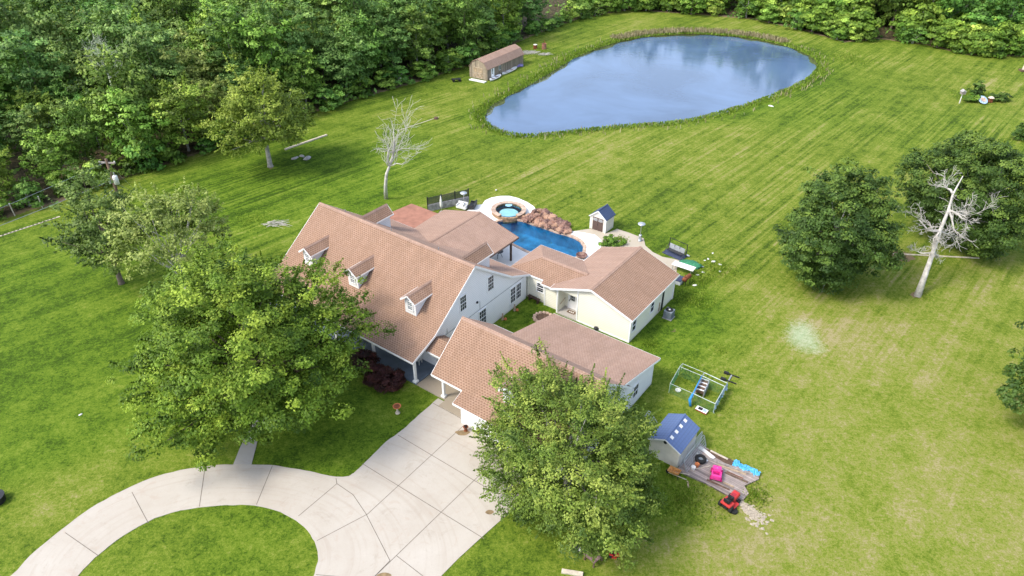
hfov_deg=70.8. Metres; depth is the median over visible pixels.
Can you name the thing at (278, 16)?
woodland tree
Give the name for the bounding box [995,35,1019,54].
woodland shrub
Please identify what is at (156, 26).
woodland tree
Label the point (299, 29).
woodland tree
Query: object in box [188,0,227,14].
woodland tree
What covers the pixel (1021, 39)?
woodland shrub
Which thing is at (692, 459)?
farm gate
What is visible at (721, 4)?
woodland shrub
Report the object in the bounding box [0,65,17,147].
woodland tree
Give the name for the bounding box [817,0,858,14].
woodland shrub
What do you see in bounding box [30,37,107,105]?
woodland tree
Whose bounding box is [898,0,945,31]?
woodland shrub
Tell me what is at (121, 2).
woodland tree
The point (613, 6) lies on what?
woodland shrub
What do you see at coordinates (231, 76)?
woodland tree
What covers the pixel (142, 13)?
woodland tree
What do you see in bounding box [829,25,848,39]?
woodland shrub
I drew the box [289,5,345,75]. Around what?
woodland tree
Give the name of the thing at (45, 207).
power line
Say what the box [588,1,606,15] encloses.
woodland shrub
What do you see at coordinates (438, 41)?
woodland tree
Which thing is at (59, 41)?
woodland tree
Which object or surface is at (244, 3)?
woodland tree
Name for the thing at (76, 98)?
woodland tree
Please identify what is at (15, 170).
undergrowth
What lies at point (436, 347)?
connecting passage
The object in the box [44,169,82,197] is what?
woodland shrub
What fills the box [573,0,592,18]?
woodland shrub
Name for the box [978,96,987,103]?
painted disc
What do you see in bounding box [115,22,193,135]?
woodland tree
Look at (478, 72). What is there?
double door
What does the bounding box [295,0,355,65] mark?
woodland tree
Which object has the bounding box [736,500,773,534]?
gravel
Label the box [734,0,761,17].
woodland shrub
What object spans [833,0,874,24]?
woodland shrub
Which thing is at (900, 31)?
woodland shrub
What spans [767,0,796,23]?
woodland shrub
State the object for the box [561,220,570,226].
boulder
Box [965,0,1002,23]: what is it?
woodland tree
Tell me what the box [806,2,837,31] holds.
woodland shrub
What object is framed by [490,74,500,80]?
rowing boat
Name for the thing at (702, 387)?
nest box
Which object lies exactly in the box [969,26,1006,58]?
woodland shrub
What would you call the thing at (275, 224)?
brush pile
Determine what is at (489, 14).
woodland tree
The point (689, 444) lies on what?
door
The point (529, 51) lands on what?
brush pile
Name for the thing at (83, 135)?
woodland tree
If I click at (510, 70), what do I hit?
rowing boat
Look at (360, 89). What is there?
woodland shrub
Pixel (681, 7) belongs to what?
woodland shrub
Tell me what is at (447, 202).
privacy fence
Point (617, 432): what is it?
elm tree
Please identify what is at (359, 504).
driveway joint
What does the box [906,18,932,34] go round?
woodland shrub
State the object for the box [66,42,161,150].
woodland tree
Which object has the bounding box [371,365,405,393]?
maroon shrub
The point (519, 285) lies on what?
window
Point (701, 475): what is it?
plank deck
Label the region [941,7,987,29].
woodland shrub
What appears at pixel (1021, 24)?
woodland shrub
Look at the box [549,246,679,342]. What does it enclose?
side wing
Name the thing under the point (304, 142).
timber beam
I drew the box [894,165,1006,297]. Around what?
bare tree
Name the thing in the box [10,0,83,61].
woodland tree
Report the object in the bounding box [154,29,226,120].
woodland tree
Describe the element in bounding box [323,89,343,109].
woodland shrub
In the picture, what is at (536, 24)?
woodland shrub
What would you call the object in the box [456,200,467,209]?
outdoor sofa
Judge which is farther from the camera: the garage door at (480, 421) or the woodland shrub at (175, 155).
the woodland shrub at (175, 155)
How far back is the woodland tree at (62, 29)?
112.85 m
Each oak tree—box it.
[104,232,398,471]
[773,157,907,294]
[892,129,1023,260]
[994,321,1023,414]
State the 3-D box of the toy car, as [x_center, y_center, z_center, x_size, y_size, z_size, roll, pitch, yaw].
[14.643,13.160,51.476,0.840,0.773,1.240,10,35,14]
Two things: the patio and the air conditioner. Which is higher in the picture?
the patio
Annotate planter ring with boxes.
[532,311,551,321]
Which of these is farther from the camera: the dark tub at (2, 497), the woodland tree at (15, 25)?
the woodland tree at (15, 25)
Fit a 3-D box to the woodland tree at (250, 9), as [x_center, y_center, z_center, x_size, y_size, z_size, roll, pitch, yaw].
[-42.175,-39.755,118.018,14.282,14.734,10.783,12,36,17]
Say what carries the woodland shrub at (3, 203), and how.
on the ground at (874, 428)
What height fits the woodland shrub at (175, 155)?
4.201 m
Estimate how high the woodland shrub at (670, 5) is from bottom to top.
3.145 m
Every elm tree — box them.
[35,156,145,284]
[96,175,235,288]
[192,43,317,167]
[469,337,668,571]
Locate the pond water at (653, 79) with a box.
[485,35,815,134]
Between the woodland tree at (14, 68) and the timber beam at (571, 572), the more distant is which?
the woodland tree at (14, 68)
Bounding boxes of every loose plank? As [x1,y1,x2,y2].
[699,446,714,458]
[705,456,758,476]
[707,479,729,489]
[710,450,727,459]
[718,464,745,474]
[725,472,747,482]
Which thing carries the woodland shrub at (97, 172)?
on the ground at (874, 428)
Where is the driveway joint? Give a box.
[65,403,487,575]
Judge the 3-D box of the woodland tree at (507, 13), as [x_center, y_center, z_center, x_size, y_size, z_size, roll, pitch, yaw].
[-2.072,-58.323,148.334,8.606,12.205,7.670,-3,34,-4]
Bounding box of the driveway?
[11,398,554,575]
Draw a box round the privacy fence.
[427,188,468,210]
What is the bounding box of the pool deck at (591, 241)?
[467,196,600,265]
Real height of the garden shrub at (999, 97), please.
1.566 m
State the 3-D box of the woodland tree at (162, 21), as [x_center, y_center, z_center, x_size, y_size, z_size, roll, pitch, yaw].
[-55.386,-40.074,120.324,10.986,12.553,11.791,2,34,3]
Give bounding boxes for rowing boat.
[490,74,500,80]
[502,66,516,74]
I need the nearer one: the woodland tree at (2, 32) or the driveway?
the driveway
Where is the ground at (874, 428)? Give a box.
[0,0,1023,575]
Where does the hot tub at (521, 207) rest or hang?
on the pool deck at (591, 241)
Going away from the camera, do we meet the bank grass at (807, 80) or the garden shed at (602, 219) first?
the garden shed at (602, 219)
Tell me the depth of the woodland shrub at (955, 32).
140.73 m
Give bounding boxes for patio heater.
[460,191,466,209]
[638,222,645,241]
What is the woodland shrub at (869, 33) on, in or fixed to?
on the ground at (874, 428)
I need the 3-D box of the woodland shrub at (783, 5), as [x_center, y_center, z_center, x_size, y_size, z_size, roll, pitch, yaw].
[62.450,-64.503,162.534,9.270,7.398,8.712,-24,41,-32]
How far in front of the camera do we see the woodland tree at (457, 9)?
133.30 m
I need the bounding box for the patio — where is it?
[576,229,679,295]
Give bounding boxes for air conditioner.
[662,307,674,320]
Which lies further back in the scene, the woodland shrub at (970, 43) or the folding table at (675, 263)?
the woodland shrub at (970, 43)
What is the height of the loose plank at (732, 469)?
0.040 m
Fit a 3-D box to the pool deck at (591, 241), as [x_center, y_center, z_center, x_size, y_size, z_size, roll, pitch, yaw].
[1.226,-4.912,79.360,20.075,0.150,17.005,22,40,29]
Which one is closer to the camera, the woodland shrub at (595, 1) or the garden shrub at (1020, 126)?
the garden shrub at (1020, 126)
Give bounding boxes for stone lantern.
[988,96,994,102]
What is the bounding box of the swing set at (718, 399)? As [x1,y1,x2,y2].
[669,363,727,412]
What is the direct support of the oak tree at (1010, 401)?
on the ground at (874, 428)
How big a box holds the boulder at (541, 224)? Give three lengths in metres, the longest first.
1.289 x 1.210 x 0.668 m
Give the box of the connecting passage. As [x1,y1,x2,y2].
[426,335,449,358]
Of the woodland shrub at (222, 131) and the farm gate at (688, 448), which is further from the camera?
the woodland shrub at (222, 131)
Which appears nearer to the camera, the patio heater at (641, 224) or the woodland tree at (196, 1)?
the patio heater at (641, 224)
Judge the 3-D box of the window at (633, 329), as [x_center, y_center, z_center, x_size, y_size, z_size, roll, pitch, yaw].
[10.884,3.328,64.190,0.076,1.330,0.800,22,40,29]
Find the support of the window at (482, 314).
in the farmhouse
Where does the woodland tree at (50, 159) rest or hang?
on the ground at (874, 428)
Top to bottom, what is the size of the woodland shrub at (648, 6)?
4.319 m
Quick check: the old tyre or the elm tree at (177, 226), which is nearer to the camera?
the old tyre
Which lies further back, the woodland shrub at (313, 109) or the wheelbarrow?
the woodland shrub at (313, 109)
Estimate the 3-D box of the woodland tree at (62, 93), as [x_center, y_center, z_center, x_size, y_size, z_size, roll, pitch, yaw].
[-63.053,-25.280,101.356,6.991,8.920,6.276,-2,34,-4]
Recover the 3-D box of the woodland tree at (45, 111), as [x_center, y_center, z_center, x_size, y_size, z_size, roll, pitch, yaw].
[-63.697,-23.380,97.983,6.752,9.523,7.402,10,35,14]
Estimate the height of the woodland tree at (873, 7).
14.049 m
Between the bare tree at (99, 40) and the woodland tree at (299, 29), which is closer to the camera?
the bare tree at (99, 40)
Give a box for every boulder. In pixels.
[534,218,539,225]
[538,221,545,227]
[541,208,549,213]
[548,214,556,219]
[548,217,556,224]
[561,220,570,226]
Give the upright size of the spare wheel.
0.180 m
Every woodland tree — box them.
[0,0,51,96]
[0,0,65,40]
[0,9,44,65]
[0,26,26,100]
[0,28,79,133]
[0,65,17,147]
[0,73,24,137]
[0,102,55,161]
[0,109,23,158]
[0,144,18,196]
[0,145,11,186]
[1,0,31,16]
[3,86,72,147]
[6,58,72,98]
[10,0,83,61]
[18,125,78,178]
[22,0,95,87]
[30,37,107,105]
[33,0,72,36]
[37,6,95,88]
[38,75,85,137]
[44,96,108,169]
[47,0,125,20]
[64,0,133,75]
[65,91,108,148]
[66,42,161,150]
[69,5,111,39]
[70,5,154,93]
[73,0,177,89]
[87,82,169,162]
[104,0,165,31]
[105,0,149,17]
[112,21,195,104]
[113,2,176,49]
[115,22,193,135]
[131,0,184,26]
[141,0,196,39]
[143,69,215,150]
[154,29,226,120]
[155,13,203,65]
[159,34,214,100]
[160,19,200,52]
[167,0,203,20]
[172,65,238,137]
[176,0,260,64]
[178,0,224,47]
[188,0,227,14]
[193,1,269,94]
[205,44,259,112]
[213,0,271,17]
[216,0,260,13]
[216,1,279,71]
[222,0,303,93]
[232,22,278,83]
[238,0,294,15]
[254,0,294,39]
[257,0,322,94]
[267,0,347,62]
[273,21,322,83]
[274,47,326,105]
[277,0,318,18]
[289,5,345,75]
[291,0,340,88]
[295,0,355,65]
[313,23,376,87]
[329,0,364,14]
[330,9,394,85]
[331,0,389,77]
[348,0,402,66]
[368,0,411,70]
[377,0,415,53]
[378,0,450,16]
[379,0,441,65]
[391,0,436,71]
[402,0,451,60]
[426,0,467,48]
[436,0,489,54]
[461,0,499,46]
[483,0,525,31]
[485,0,522,30]
[518,0,549,23]
[830,0,877,11]
[859,0,888,22]
[869,0,918,22]
[871,0,924,29]
[912,0,946,20]
[932,0,981,25]
[961,0,1007,26]
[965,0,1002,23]
[993,0,1023,27]
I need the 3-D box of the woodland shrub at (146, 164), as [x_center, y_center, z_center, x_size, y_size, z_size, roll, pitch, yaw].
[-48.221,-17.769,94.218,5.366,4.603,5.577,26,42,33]
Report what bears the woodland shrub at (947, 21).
on the ground at (874, 428)
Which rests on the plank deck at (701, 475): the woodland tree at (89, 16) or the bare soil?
the bare soil
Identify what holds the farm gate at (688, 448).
on the plank deck at (701, 475)
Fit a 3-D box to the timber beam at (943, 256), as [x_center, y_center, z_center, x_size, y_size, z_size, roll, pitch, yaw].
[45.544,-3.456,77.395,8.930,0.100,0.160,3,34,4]
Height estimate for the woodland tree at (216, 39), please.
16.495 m
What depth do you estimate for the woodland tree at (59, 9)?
120.69 m
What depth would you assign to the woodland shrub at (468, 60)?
132.21 m
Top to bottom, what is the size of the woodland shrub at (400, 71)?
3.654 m
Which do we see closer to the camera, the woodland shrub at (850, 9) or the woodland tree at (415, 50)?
the woodland tree at (415, 50)
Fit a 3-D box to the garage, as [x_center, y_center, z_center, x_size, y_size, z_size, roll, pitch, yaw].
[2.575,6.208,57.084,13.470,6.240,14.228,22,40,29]
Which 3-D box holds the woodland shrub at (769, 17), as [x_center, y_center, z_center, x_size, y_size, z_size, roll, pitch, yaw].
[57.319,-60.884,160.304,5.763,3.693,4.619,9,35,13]
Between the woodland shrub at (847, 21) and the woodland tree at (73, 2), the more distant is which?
the woodland shrub at (847, 21)
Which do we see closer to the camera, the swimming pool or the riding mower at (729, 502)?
the riding mower at (729, 502)
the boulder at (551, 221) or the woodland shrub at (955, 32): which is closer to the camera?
the boulder at (551, 221)
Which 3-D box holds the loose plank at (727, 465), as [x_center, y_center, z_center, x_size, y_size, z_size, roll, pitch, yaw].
[15.937,12.992,52.396,3.981,0.040,0.220,16,37,23]
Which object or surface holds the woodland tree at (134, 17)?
on the ground at (874, 428)
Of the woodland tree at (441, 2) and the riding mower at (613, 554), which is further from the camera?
the woodland tree at (441, 2)
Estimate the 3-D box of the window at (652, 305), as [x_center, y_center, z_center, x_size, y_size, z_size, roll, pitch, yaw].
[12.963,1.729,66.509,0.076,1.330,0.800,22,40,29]
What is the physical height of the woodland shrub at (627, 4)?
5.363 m
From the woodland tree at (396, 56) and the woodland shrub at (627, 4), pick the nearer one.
the woodland tree at (396, 56)
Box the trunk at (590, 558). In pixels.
[583,551,602,567]
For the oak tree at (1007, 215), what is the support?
on the ground at (874, 428)
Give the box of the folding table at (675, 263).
[671,260,695,273]
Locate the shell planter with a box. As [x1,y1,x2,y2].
[576,252,586,258]
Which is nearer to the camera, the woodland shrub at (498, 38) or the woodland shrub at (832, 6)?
the woodland shrub at (498, 38)
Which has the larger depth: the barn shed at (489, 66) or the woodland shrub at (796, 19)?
the woodland shrub at (796, 19)
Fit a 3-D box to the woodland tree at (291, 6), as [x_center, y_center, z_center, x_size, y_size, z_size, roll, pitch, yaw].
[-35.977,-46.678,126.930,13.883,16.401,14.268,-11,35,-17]
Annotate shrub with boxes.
[0,191,12,220]
[2,176,45,208]
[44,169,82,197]
[78,159,117,185]
[105,138,155,176]
[121,134,166,170]
[148,129,186,164]
[194,138,217,154]
[204,110,241,145]
[270,88,315,113]
[312,84,345,111]
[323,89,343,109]
[337,87,356,100]
[347,73,374,98]
[350,348,380,371]
[362,360,385,387]
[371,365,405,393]
[372,69,397,89]
[381,63,415,83]
[410,60,429,77]
[417,61,437,81]
[434,48,463,72]
[444,48,464,67]
[456,41,480,64]
[476,38,494,54]
[485,28,510,51]
[490,25,519,44]
[495,31,506,49]
[509,27,522,39]
[524,17,541,33]
[524,22,536,33]
[535,15,556,30]
[550,16,564,26]
[553,9,568,22]
[564,0,580,21]
[571,0,600,14]
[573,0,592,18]
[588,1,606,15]
[598,234,626,246]
[600,0,622,12]
[617,0,636,10]
[631,1,643,11]
[637,0,657,10]
[658,0,677,6]
[660,0,674,10]
[674,0,694,12]
[680,0,708,14]
[705,0,725,13]
[706,0,724,15]
[707,0,732,8]
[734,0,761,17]
[756,6,781,22]
[759,1,785,19]
[760,3,777,20]
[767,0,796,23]
[774,0,799,17]
[783,8,810,29]
[793,0,821,24]
[797,0,821,9]
[797,5,834,30]
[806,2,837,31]
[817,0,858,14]
[818,20,836,35]
[819,11,840,27]
[828,12,863,34]
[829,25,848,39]
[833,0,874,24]
[833,13,860,39]
[835,4,861,19]
[845,3,885,36]
[846,26,863,41]
[857,22,879,41]
[888,9,923,39]
[893,21,916,40]
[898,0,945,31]
[899,8,929,36]
[901,27,929,43]
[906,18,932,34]
[925,21,956,48]
[934,19,965,44]
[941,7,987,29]
[943,22,978,48]
[951,38,969,54]
[958,23,998,56]
[961,28,989,54]
[962,92,980,101]
[966,80,985,95]
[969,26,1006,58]
[984,17,1023,47]
[986,92,1012,101]
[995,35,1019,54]
[1009,25,1023,51]
[1011,122,1023,139]
[1013,8,1023,31]
[1013,33,1023,55]
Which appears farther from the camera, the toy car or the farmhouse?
the farmhouse
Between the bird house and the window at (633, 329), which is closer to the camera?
the window at (633, 329)
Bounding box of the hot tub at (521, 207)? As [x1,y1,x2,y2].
[491,201,525,222]
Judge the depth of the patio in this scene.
79.86 m
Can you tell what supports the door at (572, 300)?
in the side wing at (625, 294)
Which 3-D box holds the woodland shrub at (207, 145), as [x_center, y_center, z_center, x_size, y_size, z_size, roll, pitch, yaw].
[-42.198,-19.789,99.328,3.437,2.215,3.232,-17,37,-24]
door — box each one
[473,67,482,78]
[480,421,507,447]
[568,295,575,309]
[592,216,597,229]
[597,218,602,231]
[680,442,690,463]
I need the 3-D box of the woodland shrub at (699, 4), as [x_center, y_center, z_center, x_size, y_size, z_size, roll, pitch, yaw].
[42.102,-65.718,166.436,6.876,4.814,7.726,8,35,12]
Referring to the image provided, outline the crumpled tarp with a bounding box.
[732,459,760,475]
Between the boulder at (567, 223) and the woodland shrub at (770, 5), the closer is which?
the boulder at (567, 223)
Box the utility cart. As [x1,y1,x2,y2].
[451,76,464,81]
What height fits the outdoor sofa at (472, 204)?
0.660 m
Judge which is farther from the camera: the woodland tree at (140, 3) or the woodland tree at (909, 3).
the woodland tree at (909, 3)
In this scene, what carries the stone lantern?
on the ground at (874, 428)
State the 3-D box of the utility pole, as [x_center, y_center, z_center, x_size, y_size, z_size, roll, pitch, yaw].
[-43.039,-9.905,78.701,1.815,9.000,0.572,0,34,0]
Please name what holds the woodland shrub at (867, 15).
on the ground at (874, 428)
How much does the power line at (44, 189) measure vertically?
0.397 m
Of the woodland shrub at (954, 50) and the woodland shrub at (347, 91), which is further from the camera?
the woodland shrub at (954, 50)
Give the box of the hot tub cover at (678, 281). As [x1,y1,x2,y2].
[675,276,682,285]
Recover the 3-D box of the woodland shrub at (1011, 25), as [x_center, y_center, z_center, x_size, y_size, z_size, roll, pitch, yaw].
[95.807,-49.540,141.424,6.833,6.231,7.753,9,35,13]
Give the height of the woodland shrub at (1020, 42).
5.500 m
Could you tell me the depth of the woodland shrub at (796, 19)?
155.11 m
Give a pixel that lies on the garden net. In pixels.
(697, 265)
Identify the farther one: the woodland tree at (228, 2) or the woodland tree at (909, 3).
the woodland tree at (909, 3)
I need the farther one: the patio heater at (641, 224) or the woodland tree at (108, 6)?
the woodland tree at (108, 6)
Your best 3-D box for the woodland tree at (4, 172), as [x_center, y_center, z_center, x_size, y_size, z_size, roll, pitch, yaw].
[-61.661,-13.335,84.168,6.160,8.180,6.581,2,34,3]
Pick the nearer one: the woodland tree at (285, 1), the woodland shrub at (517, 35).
the woodland tree at (285, 1)
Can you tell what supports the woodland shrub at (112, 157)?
on the ground at (874, 428)
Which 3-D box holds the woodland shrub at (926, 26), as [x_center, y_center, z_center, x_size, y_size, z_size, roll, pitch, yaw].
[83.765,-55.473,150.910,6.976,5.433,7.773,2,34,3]
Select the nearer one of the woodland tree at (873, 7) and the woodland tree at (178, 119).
the woodland tree at (178, 119)
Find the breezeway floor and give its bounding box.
[417,374,460,417]
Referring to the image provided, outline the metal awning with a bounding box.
[390,204,436,227]
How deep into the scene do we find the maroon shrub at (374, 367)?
59.36 m
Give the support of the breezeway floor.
on the ground at (874, 428)
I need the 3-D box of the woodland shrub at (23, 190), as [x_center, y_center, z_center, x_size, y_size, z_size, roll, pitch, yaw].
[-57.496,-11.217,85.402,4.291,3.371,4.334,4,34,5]
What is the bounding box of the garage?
[431,313,660,479]
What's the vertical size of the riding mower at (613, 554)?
0.471 m
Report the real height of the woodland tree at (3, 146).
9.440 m
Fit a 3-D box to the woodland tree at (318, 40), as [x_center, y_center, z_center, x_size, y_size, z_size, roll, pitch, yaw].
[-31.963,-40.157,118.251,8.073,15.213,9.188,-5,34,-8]
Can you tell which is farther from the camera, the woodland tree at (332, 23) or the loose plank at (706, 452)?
the woodland tree at (332, 23)
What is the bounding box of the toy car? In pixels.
[710,465,722,481]
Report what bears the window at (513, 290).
in the farmhouse
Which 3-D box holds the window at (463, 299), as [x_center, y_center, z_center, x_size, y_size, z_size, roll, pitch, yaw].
[-4.174,1.284,61.553,0.076,1.630,0.980,22,40,29]
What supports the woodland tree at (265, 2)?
on the ground at (874, 428)
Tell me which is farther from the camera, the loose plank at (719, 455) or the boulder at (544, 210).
the boulder at (544, 210)
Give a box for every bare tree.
[81,31,136,90]
[370,96,431,198]
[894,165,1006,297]
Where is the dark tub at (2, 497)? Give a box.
[0,489,5,504]
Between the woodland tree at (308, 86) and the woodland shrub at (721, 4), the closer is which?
the woodland tree at (308, 86)
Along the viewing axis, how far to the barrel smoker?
71.97 m
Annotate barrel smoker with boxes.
[682,273,691,285]
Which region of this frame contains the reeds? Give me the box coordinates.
[468,26,833,140]
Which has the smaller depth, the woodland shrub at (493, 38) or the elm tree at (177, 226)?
the elm tree at (177, 226)
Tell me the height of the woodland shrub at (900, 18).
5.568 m
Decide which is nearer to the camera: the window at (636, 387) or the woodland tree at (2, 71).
the window at (636, 387)
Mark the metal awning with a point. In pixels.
(412, 215)
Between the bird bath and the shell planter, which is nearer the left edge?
the bird bath
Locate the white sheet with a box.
[469,78,486,82]
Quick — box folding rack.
[720,371,739,383]
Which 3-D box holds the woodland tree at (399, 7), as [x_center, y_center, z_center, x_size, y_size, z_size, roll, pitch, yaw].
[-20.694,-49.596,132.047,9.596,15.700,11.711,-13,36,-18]
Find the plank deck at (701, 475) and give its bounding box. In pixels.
[678,443,759,500]
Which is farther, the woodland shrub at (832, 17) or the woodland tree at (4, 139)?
the woodland shrub at (832, 17)
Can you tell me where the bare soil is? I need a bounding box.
[706,449,733,464]
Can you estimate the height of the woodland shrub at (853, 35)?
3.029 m
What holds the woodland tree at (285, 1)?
on the ground at (874, 428)
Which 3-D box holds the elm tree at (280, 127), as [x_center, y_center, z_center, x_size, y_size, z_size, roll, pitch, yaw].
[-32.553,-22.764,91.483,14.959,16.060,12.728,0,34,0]
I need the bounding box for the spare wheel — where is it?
[731,508,737,514]
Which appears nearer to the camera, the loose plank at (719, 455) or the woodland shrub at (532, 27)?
the loose plank at (719, 455)
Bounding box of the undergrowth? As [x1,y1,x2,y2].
[3,0,1020,207]
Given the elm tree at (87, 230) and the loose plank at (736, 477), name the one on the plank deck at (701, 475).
the loose plank at (736, 477)
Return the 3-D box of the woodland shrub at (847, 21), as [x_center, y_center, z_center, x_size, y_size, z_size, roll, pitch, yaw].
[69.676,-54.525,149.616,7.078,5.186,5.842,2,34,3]
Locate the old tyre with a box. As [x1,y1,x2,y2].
[695,454,706,463]
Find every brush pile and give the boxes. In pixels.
[263,220,290,226]
[523,50,540,54]
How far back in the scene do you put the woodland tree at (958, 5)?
147.02 m
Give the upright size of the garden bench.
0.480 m
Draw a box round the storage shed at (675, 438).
[648,413,699,466]
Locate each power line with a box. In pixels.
[0,180,110,225]
[1,162,104,207]
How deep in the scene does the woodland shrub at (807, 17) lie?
152.10 m
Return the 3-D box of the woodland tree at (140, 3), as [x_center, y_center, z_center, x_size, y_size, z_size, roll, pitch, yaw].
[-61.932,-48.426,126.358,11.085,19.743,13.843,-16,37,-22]
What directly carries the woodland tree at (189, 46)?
on the ground at (874, 428)
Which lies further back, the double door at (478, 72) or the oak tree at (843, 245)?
the double door at (478, 72)
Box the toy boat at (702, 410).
[695,406,708,414]
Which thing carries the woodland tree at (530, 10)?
on the ground at (874, 428)
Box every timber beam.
[284,134,326,149]
[561,568,582,575]
[893,253,978,258]
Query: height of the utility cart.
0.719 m
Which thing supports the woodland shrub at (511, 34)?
on the ground at (874, 428)
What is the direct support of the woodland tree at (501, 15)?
on the ground at (874, 428)
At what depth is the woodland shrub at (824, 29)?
150.53 m
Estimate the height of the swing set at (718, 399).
1.101 m
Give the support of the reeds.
on the ground at (874, 428)
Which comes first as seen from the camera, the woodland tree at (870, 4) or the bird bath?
the bird bath
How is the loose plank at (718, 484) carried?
on the plank deck at (701, 475)
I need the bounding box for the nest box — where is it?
[695,378,709,397]
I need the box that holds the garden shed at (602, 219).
[589,204,615,232]
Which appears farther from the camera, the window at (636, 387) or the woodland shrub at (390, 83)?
the woodland shrub at (390, 83)
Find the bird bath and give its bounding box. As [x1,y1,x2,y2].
[393,403,400,414]
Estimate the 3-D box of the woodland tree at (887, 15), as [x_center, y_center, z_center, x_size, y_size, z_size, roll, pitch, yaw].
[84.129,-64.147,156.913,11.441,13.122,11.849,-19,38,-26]
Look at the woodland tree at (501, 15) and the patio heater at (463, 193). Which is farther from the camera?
the woodland tree at (501, 15)
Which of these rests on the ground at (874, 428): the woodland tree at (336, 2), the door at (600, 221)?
the woodland tree at (336, 2)
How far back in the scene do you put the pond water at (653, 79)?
126.32 m
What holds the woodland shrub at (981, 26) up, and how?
on the ground at (874, 428)
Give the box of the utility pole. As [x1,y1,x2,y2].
[100,158,124,212]
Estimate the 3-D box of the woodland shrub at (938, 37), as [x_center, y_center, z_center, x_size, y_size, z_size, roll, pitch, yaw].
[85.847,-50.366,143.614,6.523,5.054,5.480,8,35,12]
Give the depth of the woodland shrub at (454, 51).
131.52 m
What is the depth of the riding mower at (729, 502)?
49.27 m
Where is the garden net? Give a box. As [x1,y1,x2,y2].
[679,259,702,269]
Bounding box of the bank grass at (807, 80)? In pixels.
[473,31,827,138]
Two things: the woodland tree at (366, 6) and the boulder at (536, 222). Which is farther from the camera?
the woodland tree at (366, 6)
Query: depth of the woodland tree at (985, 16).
142.09 m
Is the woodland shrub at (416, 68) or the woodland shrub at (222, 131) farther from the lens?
the woodland shrub at (416, 68)
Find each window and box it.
[459,293,466,312]
[478,306,486,321]
[487,273,494,292]
[510,285,515,304]
[516,281,521,299]
[536,281,543,293]
[631,319,636,333]
[632,381,639,399]
[649,301,654,314]
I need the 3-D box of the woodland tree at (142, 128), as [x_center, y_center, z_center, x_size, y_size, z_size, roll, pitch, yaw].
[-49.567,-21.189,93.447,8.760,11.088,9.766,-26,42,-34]
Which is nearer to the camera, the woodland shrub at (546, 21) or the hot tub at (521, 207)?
the hot tub at (521, 207)
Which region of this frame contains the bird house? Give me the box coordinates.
[959,89,966,102]
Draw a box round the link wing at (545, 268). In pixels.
[511,245,589,308]
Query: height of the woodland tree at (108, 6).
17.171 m
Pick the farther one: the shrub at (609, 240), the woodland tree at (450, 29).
the woodland tree at (450, 29)
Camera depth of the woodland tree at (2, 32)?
104.38 m
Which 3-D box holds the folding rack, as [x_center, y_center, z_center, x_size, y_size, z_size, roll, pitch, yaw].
[18.360,7.555,60.608,1.333,0.220,1.120,19,38,25]
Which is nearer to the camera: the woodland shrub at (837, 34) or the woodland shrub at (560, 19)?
the woodland shrub at (837, 34)
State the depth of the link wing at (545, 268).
69.31 m
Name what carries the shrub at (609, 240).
on the ground at (874, 428)
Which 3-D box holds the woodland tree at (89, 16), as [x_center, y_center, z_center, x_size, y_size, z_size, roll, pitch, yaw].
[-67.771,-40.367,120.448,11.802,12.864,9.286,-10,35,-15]
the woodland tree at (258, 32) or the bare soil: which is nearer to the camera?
the bare soil
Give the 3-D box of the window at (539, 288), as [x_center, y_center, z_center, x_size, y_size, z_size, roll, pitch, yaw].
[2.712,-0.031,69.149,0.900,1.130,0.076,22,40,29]
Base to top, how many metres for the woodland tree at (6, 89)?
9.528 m
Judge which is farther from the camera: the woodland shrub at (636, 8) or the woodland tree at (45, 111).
the woodland shrub at (636, 8)
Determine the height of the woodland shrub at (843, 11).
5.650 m
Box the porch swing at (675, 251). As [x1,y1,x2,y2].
[662,237,687,259]
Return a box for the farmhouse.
[264,202,529,384]
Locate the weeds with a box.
[226,47,1006,561]
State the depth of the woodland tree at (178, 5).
119.17 m
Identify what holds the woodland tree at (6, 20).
on the ground at (874, 428)
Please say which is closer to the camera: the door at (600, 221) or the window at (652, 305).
the window at (652, 305)
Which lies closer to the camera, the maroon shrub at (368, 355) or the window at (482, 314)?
the maroon shrub at (368, 355)
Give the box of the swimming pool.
[495,219,585,257]
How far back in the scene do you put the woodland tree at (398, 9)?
125.38 m
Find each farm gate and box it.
[679,432,702,466]
[684,435,705,471]
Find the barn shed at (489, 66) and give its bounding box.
[468,44,523,80]
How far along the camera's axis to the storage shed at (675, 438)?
52.59 m
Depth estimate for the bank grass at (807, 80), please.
119.55 m
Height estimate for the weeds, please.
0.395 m
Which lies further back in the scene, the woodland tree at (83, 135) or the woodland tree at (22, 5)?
the woodland tree at (22, 5)
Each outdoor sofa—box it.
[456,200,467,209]
[468,199,476,208]
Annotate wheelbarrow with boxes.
[666,465,688,479]
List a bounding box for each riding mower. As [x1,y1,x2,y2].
[609,551,618,559]
[718,490,740,512]
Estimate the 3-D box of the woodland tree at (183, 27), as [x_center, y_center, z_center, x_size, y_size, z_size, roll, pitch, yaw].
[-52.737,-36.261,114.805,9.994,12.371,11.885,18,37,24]
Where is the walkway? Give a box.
[234,420,263,464]
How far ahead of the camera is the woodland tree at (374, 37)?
117.42 m

